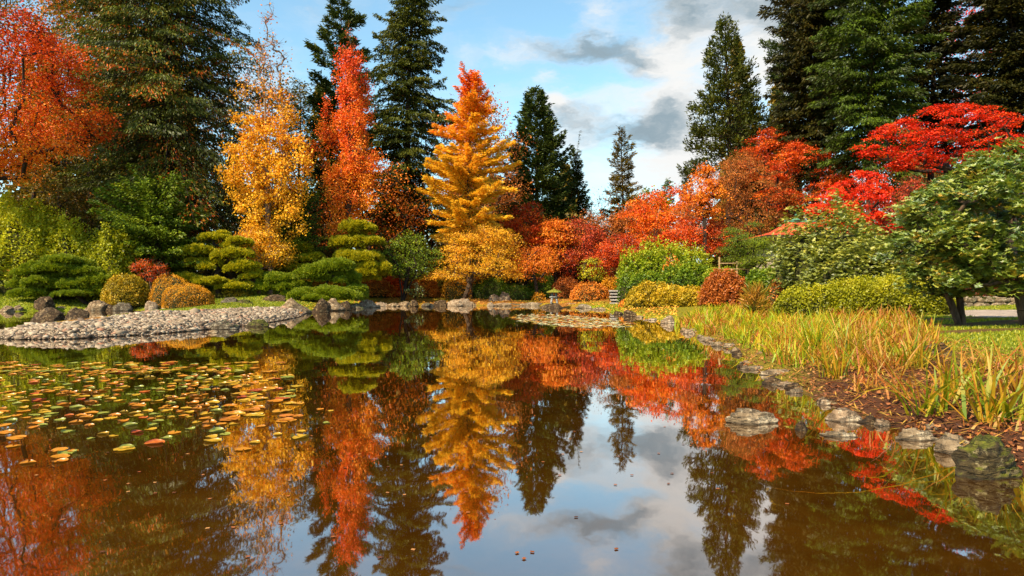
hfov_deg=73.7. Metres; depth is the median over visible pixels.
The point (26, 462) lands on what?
lily pad
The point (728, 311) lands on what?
iris clump
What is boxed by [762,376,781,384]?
edge stone
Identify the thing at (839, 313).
iris clump
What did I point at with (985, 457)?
shore rock
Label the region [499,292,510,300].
bank rock
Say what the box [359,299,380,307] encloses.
shore rock
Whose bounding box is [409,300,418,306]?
shore rock
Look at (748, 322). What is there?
iris clump
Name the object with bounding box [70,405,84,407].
lily pad
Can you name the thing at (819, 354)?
iris clump
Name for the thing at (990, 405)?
iris clump
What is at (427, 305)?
shore rock
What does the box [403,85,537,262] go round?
broadleaf tree
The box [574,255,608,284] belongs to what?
broadleaf tree
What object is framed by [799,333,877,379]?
iris clump
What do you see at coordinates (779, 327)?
iris clump
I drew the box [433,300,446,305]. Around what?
shore rock
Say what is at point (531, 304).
shore rock
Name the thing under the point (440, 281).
azalea shrub
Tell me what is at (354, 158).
maple tree
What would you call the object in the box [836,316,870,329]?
iris clump
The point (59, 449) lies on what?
lily pad
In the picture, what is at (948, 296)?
rhododendron tree
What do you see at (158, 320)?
pebbles
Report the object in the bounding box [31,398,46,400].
lily pad
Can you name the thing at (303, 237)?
cypress tree
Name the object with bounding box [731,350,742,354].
edge stone
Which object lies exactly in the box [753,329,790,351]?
iris clump
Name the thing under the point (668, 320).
shore rock
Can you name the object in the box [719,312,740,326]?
iris clump
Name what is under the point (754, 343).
iris clump
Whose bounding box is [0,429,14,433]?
lily pad
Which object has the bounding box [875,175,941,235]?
broadleaf tree
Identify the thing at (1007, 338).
lawn grass
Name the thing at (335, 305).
shore rock
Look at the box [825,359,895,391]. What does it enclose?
iris clump
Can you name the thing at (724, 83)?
pine tree
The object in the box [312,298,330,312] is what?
shore rock
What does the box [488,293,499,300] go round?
bank rock
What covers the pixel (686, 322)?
iris clump
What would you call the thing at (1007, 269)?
rhododendron tree
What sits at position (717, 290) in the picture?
spirea shrub
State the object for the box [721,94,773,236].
spruce tree
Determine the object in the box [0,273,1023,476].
ground
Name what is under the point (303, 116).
spruce tree
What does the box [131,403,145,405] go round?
lily pad
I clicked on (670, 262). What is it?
azalea shrub
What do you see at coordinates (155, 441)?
lily pad
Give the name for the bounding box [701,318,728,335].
iris clump
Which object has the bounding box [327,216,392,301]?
pine
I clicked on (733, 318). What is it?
iris clump
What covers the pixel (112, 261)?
rhododendron shrub
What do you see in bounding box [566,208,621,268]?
broadleaf tree
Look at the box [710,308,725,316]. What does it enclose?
iris clump
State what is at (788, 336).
iris clump
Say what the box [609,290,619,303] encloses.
stone steps
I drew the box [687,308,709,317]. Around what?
iris clump
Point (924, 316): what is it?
iris clump
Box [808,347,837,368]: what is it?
iris clump
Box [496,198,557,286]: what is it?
maple tree
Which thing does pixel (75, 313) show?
shore rock
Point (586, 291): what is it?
azalea shrub
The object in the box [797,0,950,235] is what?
cedar tree
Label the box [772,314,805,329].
iris clump
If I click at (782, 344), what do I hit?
iris clump
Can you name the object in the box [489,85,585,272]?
spruce tree
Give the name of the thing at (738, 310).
iris clump
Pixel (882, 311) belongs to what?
iris clump
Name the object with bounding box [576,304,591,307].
shore rock
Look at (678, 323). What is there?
iris clump
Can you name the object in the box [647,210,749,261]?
maple tree
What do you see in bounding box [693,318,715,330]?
iris clump
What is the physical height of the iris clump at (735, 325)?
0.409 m
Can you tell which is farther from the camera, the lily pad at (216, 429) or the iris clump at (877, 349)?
the iris clump at (877, 349)
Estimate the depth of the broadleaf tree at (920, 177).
91.90 m
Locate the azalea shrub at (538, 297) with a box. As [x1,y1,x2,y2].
[531,291,545,300]
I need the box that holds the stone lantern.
[546,288,561,303]
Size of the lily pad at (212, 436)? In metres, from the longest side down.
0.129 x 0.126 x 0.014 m
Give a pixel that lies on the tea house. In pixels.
(769, 234)
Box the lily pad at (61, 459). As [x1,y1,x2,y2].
[52,458,67,461]
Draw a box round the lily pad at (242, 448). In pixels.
[234,447,250,449]
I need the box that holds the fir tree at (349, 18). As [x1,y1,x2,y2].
[293,0,381,222]
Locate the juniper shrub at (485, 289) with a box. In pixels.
[472,277,532,299]
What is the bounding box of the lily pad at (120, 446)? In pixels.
[118,444,134,448]
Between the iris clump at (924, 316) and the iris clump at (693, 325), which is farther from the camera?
the iris clump at (693, 325)
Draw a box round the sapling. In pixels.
[404,282,424,299]
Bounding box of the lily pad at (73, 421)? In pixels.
[68,419,82,422]
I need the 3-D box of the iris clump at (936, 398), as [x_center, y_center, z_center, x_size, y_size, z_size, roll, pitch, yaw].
[4.657,1.053,7.777,1.414,0.802,2.102,0,0,38]
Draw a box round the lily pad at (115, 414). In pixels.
[107,413,120,415]
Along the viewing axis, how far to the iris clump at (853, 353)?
11.73 m
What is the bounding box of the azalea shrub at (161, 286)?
[149,272,187,308]
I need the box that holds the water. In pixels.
[0,306,1023,575]
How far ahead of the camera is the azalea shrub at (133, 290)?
49.20 m
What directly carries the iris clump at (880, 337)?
on the ground at (977, 314)
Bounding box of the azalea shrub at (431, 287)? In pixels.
[409,274,440,297]
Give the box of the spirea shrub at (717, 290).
[697,267,748,306]
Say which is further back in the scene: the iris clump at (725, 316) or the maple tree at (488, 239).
the maple tree at (488, 239)
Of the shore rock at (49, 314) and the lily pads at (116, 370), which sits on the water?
the lily pads at (116, 370)
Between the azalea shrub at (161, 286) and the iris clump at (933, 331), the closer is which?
the iris clump at (933, 331)
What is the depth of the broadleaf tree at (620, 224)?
86.62 m
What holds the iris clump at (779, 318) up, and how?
on the ground at (977, 314)
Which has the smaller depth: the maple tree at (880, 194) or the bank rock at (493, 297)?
the maple tree at (880, 194)
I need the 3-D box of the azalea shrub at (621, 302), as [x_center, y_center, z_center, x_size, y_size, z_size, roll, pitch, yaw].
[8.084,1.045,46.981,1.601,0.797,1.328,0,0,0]
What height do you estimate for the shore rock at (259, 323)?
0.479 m
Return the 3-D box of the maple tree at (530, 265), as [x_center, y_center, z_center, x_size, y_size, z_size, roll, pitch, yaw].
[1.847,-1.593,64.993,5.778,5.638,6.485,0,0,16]
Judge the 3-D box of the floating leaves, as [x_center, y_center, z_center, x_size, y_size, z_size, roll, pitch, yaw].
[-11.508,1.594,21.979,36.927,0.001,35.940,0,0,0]
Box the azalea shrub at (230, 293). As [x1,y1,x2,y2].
[210,289,251,297]
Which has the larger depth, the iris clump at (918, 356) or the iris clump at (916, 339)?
the iris clump at (916, 339)
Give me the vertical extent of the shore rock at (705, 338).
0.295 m
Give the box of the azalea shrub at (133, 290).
[100,272,151,308]
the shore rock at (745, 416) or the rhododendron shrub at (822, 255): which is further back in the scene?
the rhododendron shrub at (822, 255)
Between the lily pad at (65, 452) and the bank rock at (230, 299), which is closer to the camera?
the lily pad at (65, 452)
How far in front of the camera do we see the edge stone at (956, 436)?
6.95 m
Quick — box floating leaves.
[9,318,788,558]
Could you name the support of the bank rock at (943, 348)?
on the ground at (977, 314)
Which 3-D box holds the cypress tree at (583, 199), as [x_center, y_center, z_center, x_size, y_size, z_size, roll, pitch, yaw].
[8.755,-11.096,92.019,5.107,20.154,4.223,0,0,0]
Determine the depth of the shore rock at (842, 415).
8.20 m
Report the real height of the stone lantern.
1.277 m
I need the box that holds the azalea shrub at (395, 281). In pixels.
[383,275,403,297]
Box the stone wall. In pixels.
[963,296,1014,306]
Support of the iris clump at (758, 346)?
on the ground at (977, 314)
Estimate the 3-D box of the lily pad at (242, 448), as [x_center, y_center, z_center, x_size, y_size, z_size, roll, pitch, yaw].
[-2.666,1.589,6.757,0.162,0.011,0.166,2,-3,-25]
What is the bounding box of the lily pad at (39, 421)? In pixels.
[27,420,43,423]
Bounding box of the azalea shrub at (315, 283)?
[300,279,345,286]
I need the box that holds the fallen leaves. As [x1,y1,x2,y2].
[711,332,1023,467]
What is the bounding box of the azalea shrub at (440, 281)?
[437,270,463,294]
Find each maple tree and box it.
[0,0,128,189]
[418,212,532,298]
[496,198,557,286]
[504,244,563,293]
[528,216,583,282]
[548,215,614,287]
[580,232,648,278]
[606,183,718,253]
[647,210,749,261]
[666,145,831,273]
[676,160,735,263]
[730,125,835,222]
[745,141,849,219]
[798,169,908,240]
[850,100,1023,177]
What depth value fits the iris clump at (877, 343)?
13.27 m
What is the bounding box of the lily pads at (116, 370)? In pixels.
[0,361,285,372]
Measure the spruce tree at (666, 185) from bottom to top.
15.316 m
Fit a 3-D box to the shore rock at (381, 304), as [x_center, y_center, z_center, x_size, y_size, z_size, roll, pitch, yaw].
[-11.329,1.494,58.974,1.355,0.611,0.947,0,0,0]
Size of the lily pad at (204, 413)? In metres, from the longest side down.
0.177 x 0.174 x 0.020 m
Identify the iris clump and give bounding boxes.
[674,316,684,325]
[675,313,690,321]
[679,315,695,326]
[686,303,709,316]
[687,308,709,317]
[687,316,700,327]
[691,312,719,325]
[693,309,708,324]
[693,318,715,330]
[695,322,722,334]
[700,313,722,324]
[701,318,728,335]
[704,302,718,313]
[707,321,747,335]
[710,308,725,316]
[710,311,725,323]
[715,316,751,327]
[715,322,734,333]
[719,312,733,321]
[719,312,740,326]
[721,304,734,317]
[721,310,757,326]
[721,326,740,338]
[724,326,754,339]
[725,322,759,334]
[727,306,750,318]
[727,314,741,320]
[727,320,748,330]
[729,309,746,319]
[731,325,765,342]
[736,312,763,324]
[737,315,775,332]
[740,324,776,348]
[742,332,799,355]
[743,323,774,333]
[747,323,783,339]
[747,331,776,343]
[747,339,822,355]
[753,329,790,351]
[755,314,772,324]
[756,300,878,350]
[756,321,784,333]
[756,331,785,350]
[757,333,807,353]
[758,310,770,319]
[759,322,815,347]
[760,327,804,362]
[762,307,790,320]
[763,321,800,335]
[765,328,798,344]
[766,309,791,325]
[769,323,810,339]
[770,308,799,326]
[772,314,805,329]
[773,341,815,362]
[773,343,812,368]
[774,341,1023,423]
[775,342,808,365]
[781,314,825,331]
[783,323,813,346]
[788,317,822,335]
[798,307,929,358]
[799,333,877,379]
[801,336,853,360]
[803,327,839,352]
[806,311,827,324]
[808,336,866,363]
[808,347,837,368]
[809,333,850,356]
[812,307,836,321]
[819,315,847,333]
[820,316,844,332]
[822,316,863,333]
[824,303,850,317]
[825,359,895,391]
[827,334,875,366]
[828,313,850,323]
[832,343,892,371]
[834,325,884,347]
[835,328,883,349]
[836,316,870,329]
[836,330,928,373]
[838,313,883,325]
[839,307,869,318]
[842,308,869,323]
[842,318,876,333]
[843,312,885,333]
[843,336,881,355]
[848,306,882,317]
[849,346,992,416]
[850,315,887,326]
[854,335,913,367]
[857,337,907,361]
[858,322,904,347]
[862,306,900,317]
[863,333,897,353]
[864,321,902,343]
[866,339,919,367]
[867,304,891,320]
[871,315,910,328]
[872,334,927,356]
[872,352,947,400]
[873,316,904,338]
[877,315,915,332]
[878,318,975,370]
[879,321,932,339]
[880,307,902,322]
[881,324,914,346]
[887,306,927,322]
[888,304,918,316]
[888,328,930,343]
[889,308,924,326]
[889,318,925,329]
[891,334,964,361]
[897,333,932,346]
[898,309,925,325]
[898,327,960,357]
[900,320,932,336]
[905,340,1023,400]
[907,311,935,331]
[913,320,952,341]
[913,323,957,342]
[914,318,964,335]
[916,328,947,345]
[928,331,1023,394]
[953,339,1022,373]
[963,413,1023,434]
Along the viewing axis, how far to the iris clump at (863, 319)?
20.51 m
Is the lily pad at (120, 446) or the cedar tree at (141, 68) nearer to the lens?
the lily pad at (120, 446)
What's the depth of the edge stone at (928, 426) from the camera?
7.52 m
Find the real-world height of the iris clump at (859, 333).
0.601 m
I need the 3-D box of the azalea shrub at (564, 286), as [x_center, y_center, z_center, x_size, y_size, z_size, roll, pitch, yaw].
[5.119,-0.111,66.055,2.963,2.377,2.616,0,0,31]
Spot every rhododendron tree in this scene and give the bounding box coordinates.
[375,229,446,300]
[868,176,1019,324]
[882,135,1023,325]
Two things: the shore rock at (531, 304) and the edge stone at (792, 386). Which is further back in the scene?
the shore rock at (531, 304)
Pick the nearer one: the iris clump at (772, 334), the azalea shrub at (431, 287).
the iris clump at (772, 334)
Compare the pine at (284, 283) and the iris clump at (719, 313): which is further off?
the pine at (284, 283)
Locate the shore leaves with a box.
[299,294,677,318]
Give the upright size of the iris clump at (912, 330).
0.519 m
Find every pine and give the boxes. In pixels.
[4,253,111,304]
[165,229,263,297]
[251,270,314,300]
[286,256,369,300]
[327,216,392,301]
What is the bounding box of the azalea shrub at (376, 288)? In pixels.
[344,276,400,297]
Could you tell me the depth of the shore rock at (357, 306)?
52.66 m
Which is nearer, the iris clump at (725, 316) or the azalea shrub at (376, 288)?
the iris clump at (725, 316)
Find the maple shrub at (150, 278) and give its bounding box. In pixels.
[128,257,172,288]
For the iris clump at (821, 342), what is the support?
on the ground at (977, 314)
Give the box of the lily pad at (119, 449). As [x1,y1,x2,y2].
[113,446,135,450]
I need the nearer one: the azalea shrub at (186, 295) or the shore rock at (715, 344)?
the shore rock at (715, 344)
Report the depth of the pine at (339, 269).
53.02 m
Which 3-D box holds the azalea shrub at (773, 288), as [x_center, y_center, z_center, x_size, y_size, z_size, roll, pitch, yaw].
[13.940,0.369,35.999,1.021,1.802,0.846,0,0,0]
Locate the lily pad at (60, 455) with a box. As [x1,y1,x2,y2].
[50,454,69,457]
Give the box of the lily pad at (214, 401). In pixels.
[206,400,219,402]
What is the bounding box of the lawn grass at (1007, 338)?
[0,282,1023,364]
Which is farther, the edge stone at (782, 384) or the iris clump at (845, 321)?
the iris clump at (845, 321)
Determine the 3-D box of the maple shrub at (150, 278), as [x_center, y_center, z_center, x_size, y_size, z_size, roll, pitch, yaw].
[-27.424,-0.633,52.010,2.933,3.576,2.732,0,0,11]
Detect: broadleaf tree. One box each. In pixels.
[0,0,148,231]
[0,0,196,216]
[139,35,331,262]
[307,146,440,256]
[388,201,448,269]
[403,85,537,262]
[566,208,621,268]
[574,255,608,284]
[606,200,672,259]
[621,185,679,241]
[772,161,1000,238]
[840,72,1023,241]
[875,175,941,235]
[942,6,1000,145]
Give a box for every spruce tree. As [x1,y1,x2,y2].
[245,77,336,254]
[351,0,461,287]
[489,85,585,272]
[598,125,653,248]
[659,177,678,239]
[678,161,692,215]
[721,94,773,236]
[756,0,878,219]
[887,0,983,207]
[932,0,1023,253]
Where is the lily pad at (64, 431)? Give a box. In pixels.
[61,429,75,432]
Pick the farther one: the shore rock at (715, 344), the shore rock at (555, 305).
the shore rock at (555, 305)
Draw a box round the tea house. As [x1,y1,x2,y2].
[740,214,852,267]
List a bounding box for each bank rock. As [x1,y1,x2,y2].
[221,297,237,302]
[238,299,252,303]
[263,294,285,301]
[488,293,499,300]
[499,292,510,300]
[923,342,951,357]
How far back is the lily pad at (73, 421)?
8.16 m
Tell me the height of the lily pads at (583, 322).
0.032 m
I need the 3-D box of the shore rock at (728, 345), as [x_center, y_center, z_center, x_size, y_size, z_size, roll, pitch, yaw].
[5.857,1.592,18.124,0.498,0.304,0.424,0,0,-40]
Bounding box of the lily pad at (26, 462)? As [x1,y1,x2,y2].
[19,459,35,463]
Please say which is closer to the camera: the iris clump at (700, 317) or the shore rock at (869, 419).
the shore rock at (869, 419)
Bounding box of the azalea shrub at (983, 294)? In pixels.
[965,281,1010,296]
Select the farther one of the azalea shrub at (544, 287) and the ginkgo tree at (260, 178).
the azalea shrub at (544, 287)
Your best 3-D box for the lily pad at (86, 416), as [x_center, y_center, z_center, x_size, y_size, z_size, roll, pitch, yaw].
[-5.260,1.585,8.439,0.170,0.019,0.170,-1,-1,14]
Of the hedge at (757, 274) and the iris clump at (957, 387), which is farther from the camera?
the hedge at (757, 274)
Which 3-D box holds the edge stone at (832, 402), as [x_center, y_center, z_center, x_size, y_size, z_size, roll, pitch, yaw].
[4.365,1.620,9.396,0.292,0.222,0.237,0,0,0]
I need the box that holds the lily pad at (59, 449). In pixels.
[52,447,67,451]
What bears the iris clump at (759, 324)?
on the ground at (977, 314)
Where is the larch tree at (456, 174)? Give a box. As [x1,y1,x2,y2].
[416,61,521,298]
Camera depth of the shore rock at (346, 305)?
48.80 m
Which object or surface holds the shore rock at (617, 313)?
on the ground at (977, 314)
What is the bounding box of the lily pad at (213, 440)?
[204,438,221,441]
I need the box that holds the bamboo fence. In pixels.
[718,257,766,275]
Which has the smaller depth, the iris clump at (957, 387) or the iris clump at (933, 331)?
the iris clump at (957, 387)
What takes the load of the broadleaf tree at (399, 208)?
on the ground at (977, 314)
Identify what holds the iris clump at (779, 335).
on the ground at (977, 314)
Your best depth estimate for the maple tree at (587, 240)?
69.06 m
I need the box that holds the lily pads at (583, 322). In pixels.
[512,313,635,327]
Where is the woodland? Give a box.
[0,37,1023,288]
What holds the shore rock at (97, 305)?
on the ground at (977, 314)
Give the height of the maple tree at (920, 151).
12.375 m
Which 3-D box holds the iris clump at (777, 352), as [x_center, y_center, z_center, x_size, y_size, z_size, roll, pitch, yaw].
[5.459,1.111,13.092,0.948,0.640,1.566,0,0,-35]
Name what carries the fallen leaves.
on the ground at (977, 314)
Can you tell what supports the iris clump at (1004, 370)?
on the ground at (977, 314)
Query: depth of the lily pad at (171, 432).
7.53 m
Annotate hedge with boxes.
[616,260,746,302]
[745,265,775,301]
[772,273,956,318]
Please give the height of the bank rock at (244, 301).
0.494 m
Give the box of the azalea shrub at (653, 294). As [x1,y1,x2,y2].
[622,280,706,307]
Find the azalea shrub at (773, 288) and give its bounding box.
[767,278,783,304]
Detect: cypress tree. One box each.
[86,163,214,290]
[264,172,329,274]
[565,133,593,267]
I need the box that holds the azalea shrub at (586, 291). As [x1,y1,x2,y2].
[569,281,608,301]
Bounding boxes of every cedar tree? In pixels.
[28,0,205,233]
[31,0,283,287]
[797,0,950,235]
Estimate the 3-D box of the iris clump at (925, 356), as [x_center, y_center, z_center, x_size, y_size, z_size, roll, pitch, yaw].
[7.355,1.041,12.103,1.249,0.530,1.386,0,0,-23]
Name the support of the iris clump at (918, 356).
on the ground at (977, 314)
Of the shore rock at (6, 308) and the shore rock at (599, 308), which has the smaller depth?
the shore rock at (6, 308)
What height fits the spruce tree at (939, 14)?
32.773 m
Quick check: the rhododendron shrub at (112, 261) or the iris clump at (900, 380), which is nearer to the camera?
the iris clump at (900, 380)
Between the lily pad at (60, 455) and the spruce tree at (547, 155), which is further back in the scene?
the spruce tree at (547, 155)
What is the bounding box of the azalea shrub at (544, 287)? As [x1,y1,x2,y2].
[527,267,553,297]
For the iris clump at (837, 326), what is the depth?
18.57 m
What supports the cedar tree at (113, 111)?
on the ground at (977, 314)
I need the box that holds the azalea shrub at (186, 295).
[160,283,214,308]
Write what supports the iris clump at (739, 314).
on the ground at (977, 314)
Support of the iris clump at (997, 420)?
on the ground at (977, 314)
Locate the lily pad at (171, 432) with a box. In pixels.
[168,430,180,433]
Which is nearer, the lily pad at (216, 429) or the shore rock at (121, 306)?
the lily pad at (216, 429)
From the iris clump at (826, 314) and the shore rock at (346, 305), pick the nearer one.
the iris clump at (826, 314)
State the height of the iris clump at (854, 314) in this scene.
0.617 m
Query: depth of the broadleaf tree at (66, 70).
67.22 m
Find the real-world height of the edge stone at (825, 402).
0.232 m
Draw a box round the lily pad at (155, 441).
[144,439,164,443]
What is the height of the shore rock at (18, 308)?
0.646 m
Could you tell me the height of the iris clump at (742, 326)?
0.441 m
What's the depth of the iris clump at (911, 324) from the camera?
20.15 m
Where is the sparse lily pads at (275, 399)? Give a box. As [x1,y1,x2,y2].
[219,374,303,421]
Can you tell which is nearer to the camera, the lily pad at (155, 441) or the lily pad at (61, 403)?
the lily pad at (155, 441)
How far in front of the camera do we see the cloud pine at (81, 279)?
49.46 m
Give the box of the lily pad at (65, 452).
[57,449,76,453]
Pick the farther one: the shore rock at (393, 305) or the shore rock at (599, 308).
the shore rock at (393, 305)
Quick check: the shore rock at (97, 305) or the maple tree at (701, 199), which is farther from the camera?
the maple tree at (701, 199)
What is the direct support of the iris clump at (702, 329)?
on the ground at (977, 314)
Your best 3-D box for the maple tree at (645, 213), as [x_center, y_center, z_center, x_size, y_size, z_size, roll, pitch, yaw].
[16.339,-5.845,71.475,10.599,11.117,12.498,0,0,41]
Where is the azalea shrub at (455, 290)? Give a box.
[441,277,471,299]
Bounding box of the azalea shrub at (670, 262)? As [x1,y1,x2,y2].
[662,255,680,270]
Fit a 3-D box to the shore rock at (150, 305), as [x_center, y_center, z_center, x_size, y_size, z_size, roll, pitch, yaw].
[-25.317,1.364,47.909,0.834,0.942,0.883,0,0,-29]
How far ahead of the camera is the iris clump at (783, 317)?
22.37 m
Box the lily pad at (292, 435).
[290,433,308,438]
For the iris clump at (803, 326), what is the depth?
18.36 m
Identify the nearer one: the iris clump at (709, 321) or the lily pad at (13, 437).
the lily pad at (13, 437)
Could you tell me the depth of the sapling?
62.28 m
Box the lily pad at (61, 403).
[56,402,70,404]
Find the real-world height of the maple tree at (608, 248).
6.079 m
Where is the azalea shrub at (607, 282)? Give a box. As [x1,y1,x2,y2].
[601,276,617,295]
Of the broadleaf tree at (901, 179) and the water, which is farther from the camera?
the broadleaf tree at (901, 179)
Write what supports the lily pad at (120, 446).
on the water
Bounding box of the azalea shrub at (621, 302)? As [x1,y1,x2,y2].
[618,299,626,306]
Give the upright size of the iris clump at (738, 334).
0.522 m
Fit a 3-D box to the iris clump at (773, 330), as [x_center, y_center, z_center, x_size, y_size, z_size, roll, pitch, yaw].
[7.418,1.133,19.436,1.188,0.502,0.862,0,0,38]
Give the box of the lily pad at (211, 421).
[202,419,216,423]
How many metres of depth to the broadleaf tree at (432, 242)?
78.97 m
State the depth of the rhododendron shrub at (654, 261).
57.25 m
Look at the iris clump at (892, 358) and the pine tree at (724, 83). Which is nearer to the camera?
the iris clump at (892, 358)
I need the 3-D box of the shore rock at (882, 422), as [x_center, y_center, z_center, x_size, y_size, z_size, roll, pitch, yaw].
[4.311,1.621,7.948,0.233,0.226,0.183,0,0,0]
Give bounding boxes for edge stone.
[683,329,691,333]
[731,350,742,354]
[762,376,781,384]
[777,381,790,386]
[784,383,802,389]
[817,397,830,405]
[819,398,837,405]
[925,423,938,432]
[940,431,969,444]
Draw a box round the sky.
[0,0,1023,270]
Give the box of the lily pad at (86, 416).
[79,414,93,417]
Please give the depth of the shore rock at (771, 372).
12.41 m
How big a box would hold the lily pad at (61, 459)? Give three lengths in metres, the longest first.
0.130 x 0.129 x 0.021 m
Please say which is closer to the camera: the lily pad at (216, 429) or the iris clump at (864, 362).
the lily pad at (216, 429)
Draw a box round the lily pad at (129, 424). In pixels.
[123,422,137,425]
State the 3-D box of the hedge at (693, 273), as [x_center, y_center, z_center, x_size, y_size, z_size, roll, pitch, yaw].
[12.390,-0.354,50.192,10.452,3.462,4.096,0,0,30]
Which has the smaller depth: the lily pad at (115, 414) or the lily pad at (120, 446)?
the lily pad at (120, 446)
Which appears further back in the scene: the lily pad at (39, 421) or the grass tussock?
the grass tussock
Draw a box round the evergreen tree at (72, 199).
[2,170,134,255]
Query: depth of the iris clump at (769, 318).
23.08 m
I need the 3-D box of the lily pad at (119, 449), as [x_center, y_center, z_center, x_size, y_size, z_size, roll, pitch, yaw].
[-3.847,1.591,6.759,0.192,0.012,0.190,0,0,14]
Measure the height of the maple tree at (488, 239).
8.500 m
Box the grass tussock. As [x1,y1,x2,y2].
[736,280,775,314]
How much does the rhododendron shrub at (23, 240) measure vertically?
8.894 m
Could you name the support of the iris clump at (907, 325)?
on the ground at (977, 314)
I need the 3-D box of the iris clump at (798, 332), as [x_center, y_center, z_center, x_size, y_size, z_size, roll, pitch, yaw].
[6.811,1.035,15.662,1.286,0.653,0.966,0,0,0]
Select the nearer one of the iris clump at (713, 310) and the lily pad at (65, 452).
the lily pad at (65, 452)
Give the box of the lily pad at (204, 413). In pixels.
[200,411,214,414]
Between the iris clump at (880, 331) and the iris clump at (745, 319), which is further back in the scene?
the iris clump at (745, 319)
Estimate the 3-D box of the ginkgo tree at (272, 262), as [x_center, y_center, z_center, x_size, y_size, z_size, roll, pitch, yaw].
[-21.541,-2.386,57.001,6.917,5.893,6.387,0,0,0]
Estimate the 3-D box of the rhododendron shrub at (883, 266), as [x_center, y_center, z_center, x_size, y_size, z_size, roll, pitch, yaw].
[18.654,-1.025,32.103,3.898,4.228,4.914,0,0,0]
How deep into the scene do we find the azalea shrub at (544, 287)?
66.44 m
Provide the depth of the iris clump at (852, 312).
23.98 m
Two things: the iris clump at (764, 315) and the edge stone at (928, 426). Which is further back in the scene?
the iris clump at (764, 315)
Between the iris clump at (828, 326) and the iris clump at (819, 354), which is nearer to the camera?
the iris clump at (819, 354)
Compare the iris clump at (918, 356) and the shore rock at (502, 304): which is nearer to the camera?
the iris clump at (918, 356)
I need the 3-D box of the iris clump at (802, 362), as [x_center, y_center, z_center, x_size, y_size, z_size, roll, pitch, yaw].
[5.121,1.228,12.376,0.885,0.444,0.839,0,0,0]
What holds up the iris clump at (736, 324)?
on the ground at (977, 314)
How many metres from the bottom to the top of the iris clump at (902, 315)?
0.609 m
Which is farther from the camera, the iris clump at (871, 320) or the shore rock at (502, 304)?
the shore rock at (502, 304)
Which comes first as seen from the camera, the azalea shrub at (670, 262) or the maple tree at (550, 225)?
the azalea shrub at (670, 262)
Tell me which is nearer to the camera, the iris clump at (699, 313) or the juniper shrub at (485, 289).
the iris clump at (699, 313)
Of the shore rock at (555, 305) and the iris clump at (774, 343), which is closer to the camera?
the iris clump at (774, 343)
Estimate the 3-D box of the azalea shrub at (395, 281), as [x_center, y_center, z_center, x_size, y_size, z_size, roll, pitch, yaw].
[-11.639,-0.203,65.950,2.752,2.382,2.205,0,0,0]
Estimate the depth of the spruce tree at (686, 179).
97.89 m
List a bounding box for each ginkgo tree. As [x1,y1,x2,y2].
[213,2,316,293]
[216,225,296,293]
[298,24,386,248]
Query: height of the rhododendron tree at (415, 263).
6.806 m
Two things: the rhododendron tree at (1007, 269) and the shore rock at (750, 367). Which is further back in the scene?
the rhododendron tree at (1007, 269)
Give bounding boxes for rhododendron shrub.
[0,187,94,299]
[75,219,139,301]
[612,233,713,289]
[762,187,896,297]
[857,224,955,298]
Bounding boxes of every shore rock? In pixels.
[0,305,14,311]
[14,305,23,310]
[30,307,65,322]
[33,296,55,310]
[64,307,89,320]
[84,300,108,310]
[106,305,112,310]
[112,302,132,310]
[145,301,157,309]
[210,320,239,329]
[245,319,268,326]
[281,298,311,312]
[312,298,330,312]
[328,298,345,310]
[341,301,351,309]
[351,303,363,308]
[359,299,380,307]
[375,302,387,306]
[387,303,399,306]
[398,301,409,305]
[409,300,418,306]
[421,303,433,306]
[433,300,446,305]
[446,298,472,305]
[494,303,511,305]
[520,302,541,305]
[541,303,563,307]
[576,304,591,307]
[590,307,605,309]
[613,311,622,314]
[623,310,636,316]
[661,316,674,323]
[699,336,713,340]
[711,342,723,346]
[723,342,735,347]
[725,408,778,424]
[741,365,762,369]
[759,369,788,376]
[786,388,802,393]
[795,421,807,430]
[819,429,858,437]
[825,407,861,422]
[856,415,875,423]
[874,418,890,426]
[895,428,937,440]
[934,436,961,454]
[951,434,1022,479]
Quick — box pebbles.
[0,306,306,339]
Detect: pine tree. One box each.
[676,11,779,264]
[711,220,792,273]
[748,10,844,217]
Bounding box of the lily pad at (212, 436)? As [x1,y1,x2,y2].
[205,434,216,437]
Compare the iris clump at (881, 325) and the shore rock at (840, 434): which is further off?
the iris clump at (881, 325)
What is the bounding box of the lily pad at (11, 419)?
[4,418,16,421]
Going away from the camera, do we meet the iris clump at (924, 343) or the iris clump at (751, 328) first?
the iris clump at (924, 343)
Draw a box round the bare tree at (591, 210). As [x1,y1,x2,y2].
[580,186,628,262]
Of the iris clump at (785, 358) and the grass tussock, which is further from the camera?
the grass tussock
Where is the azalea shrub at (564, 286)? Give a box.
[549,275,579,298]
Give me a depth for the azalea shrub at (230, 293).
54.53 m
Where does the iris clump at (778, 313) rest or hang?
on the ground at (977, 314)
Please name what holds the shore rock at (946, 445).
on the ground at (977, 314)
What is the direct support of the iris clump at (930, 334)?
on the ground at (977, 314)
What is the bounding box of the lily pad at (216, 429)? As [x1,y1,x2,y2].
[209,427,225,432]
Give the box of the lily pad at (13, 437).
[6,435,26,439]
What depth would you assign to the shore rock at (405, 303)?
60.39 m
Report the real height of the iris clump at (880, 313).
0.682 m
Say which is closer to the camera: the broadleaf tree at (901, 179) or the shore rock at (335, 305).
the shore rock at (335, 305)
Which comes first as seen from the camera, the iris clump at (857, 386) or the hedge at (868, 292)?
the iris clump at (857, 386)
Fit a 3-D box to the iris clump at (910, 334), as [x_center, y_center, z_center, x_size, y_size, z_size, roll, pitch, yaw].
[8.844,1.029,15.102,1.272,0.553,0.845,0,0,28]
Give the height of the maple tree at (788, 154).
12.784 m
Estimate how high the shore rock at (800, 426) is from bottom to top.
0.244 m

